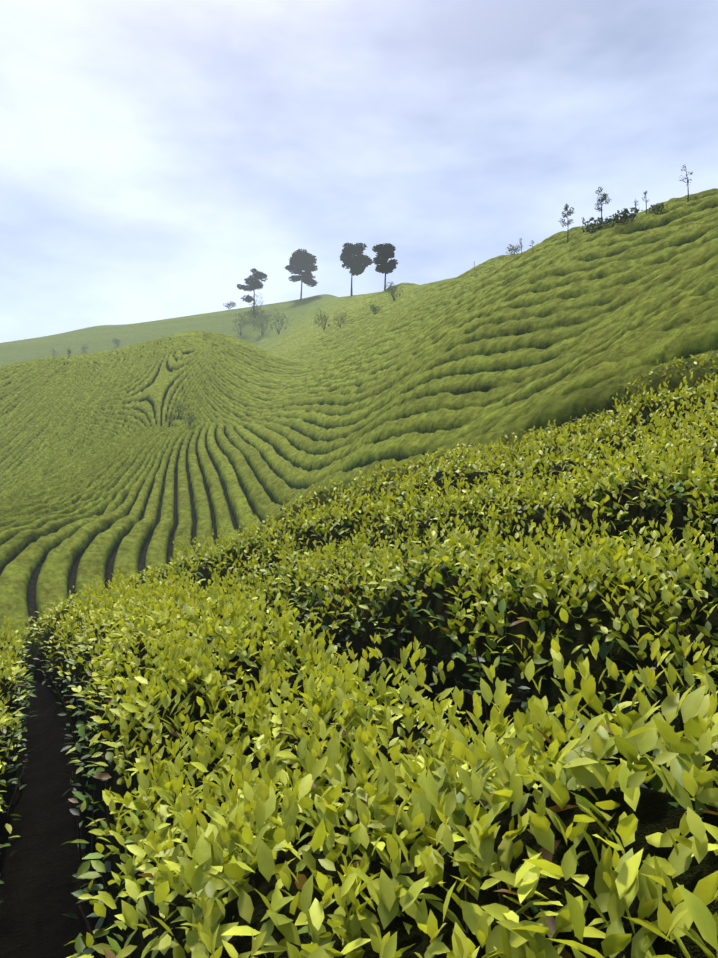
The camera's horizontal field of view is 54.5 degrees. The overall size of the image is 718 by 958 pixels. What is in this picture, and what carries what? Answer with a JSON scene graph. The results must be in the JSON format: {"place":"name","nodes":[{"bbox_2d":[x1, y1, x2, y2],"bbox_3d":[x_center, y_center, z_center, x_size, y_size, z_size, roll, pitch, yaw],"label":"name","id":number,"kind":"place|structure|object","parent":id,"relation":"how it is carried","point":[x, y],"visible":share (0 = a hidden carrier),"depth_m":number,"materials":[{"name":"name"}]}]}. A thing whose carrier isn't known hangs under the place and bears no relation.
{"place":"outdoors","nodes":[
{"label":"outdoors","id":0,"kind":"place"},
{"bbox_2d":[0,188,717,957],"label":"tea hills","id":1,"kind":"structure","parent":0,"point":[106,468],"depth_m":25.10,"materials":[{"name":"green plant"}]},
{"bbox_2d":[164,413,175,423],"bbox_3d":[-15.293,-4.927,56.610,1.080,1.043,0.990,0,-4,-2],"label":"shrub","id":2,"kind":"object","parent":1,"relation":"on","point":[172,416],"visible":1,"depth_m":56.49,"materials":[{"name":"green plant"}]},
{"bbox_2d":[170,400,187,417],"bbox_3d":[-15.158,-5.866,58.634,1.371,1.638,1.426,-1,-4,13],"label":"shrub","id":3,"kind":"object","parent":1,"relation":"on","point":[179,406],"visible":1,"depth_m":58.51,"materials":[{"name":"green plant"}]},
{"bbox_2d":[184,412,195,427],"bbox_3d":[-12.999,-4.465,53.776,0.849,1.442,1.096,2,-5,-29],"label":"shrub","id":4,"kind":"object","parent":1,"relation":"on","point":[190,421],"visible":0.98,"depth_m":53.88,"materials":[{"name":"green plant"}]},
{"bbox_2d":[223,301,236,309],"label":"tree","id":5,"kind":"object","parent":1,"relation":"on","point":[228,304],"visible":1,"depth_m":252.39,"materials":[{"name":"green plant"}]},
{"bbox_2d":[232,310,250,334],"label":"shrub","id":6,"kind":"object","parent":1,"relation":"on","point":[241,320],"visible":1,"depth_m":217.94,"materials":[{"name":"green plant"}]},
{"bbox_2d":[237,268,267,312],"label":"tree","id":7,"kind":"object","parent":1,"relation":"on","point":[253,281],"visible":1,"depth_m":236.28,"materials":[{"name":"green plant"}]},
{"bbox_2d":[249,293,263,319],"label":"shrub","id":8,"kind":"object","parent":1,"relation":"on","point":[254,313],"visible":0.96,"depth_m":227.97,"materials":[{"name":"green plant"}]},
{"bbox_2d":[251,312,273,334],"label":"shrub","id":9,"kind":"object","parent":1,"relation":"on","point":[260,325],"visible":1,"depth_m":212.30,"materials":[{"name":"green plant"}]},
{"bbox_2d":[268,305,291,334],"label":"shrub","id":10,"kind":"object","parent":1,"relation":"on","point":[281,320],"visible":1,"depth_m":193.50,"materials":[{"name":"green plant"}]},
{"bbox_2d":[284,249,317,299],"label":"tree","id":11,"kind":"object","parent":1,"relation":"on","point":[300,261],"visible":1,"depth_m":243.59,"materials":[{"name":"green plant"}]},
{"bbox_2d":[314,308,329,329],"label":"shrub","id":12,"kind":"object","parent":1,"relation":"on","point":[318,318],"visible":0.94,"depth_m":118.75,"materials":[{"name":"green plant"}]},
{"bbox_2d":[333,312,346,327],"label":"shrub","id":13,"kind":"object","parent":1,"relation":"on","point":[341,319],"visible":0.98,"depth_m":108.88,"materials":[{"name":"green plant"}]},
{"bbox_2d":[339,242,372,295],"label":"tree","id":14,"kind":"object","parent":1,"relation":"on","point":[355,261],"visible":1,"depth_m":178.61,"materials":[{"name":"green plant"}]},
{"bbox_2d":[0,349,717,957],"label":"tea bushes","id":15,"kind":"object","parent":1,"relation":"on","point":[436,795],"depth_m":1.79,"materials":[{"name":"green plant"}]},
{"bbox_2d":[369,302,380,314],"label":"shrub","id":16,"kind":"object","parent":1,"relation":"on","point":[374,307],"visible":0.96,"depth_m":99.97,"materials":[{"name":"green plant"}]},
{"bbox_2d":[372,243,397,289],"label":"tree","id":17,"kind":"object","parent":1,"relation":"on","point":[384,252],"visible":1,"depth_m":125.82,"materials":[{"name":"green plant"}]},
{"bbox_2d":[385,282,402,300],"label":"shrub","id":18,"kind":"object","parent":1,"relation":"on","point":[394,291],"visible":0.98,"depth_m":102.76,"materials":[{"name":"green plant"}]},
{"bbox_2d":[506,244,520,254],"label":"shrub","id":19,"kind":"object","parent":1,"relation":"on","point":[512,249],"visible":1,"depth_m":69.89,"materials":[{"name":"green plant"}]},
{"bbox_2d":[560,204,574,242],"bbox_3d":[12.298,-14.900,41.163,0.976,2.704,0.801,-2,-4,26],"label":"young tree","id":20,"kind":"object","parent":1,"relation":"on","point":[566,206],"visible":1,"depth_m":41.06,"materials":[{"name":"green plant"}]},
{"bbox_2d":[582,217,612,233],"bbox_3d":[12.533,-13.075,36.411,2.096,0.719,2.092,0,-4,-2],"label":"shrub","id":21,"kind":"object","parent":1,"relation":"on","point":[592,229],"visible":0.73,"depth_m":36.20,"materials":[{"name":"green plant"}]},
{"bbox_2d":[594,187,611,227],"bbox_3d":[12.512,-13.954,36.091,0.722,2.532,0.930,2,-5,-30],"label":"young tree","id":22,"kind":"object","parent":1,"relation":"on","point":[603,198],"visible":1,"depth_m":36.08,"materials":[{"name":"green plant"}]},
{"bbox_2d":[599,207,642,226],"bbox_3d":[12.132,-12.028,32.321,1.823,0.668,1.874,-1,-4,15],"label":"shrub","id":23,"kind":"object","parent":1,"relation":"on","point":[624,216],"visible":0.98,"depth_m":32.23,"materials":[{"name":"green plant"}]},
{"bbox_2d":[642,191,648,213],"bbox_3d":[13.267,-12.669,32.277,0.382,1.370,0.353,0,-4,-2],"label":"young tree","id":24,"kind":"object","parent":1,"relation":"on","point":[645,192],"visible":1,"depth_m":32.23,"materials":[{"name":"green plant"}]},
{"bbox_2d":[647,202,664,214],"bbox_3d":[13.317,-11.968,31.138,0.873,0.736,0.978,0,-4,-2],"label":"shrub","id":25,"kind":"object","parent":1,"relation":"on","point":[656,206],"visible":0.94,"depth_m":31.04,"materials":[{"name":"green plant"}]},
{"bbox_2d":[679,164,692,201],"bbox_3d":[14.593,-13.108,31.128,0.585,2.102,0.526,-3,-5,39],"label":"young tree","id":26,"kind":"object","parent":1,"relation":"on","point":[687,180],"visible":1,"depth_m":31.14,"materials":[{"name":"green plant"}]},
{"bbox_2d":[0,0,717,342],"label":"sky","id":27,"kind":"structure","parent":0,"point":[155,155],"materials":[{"name":"white"}]}
]}

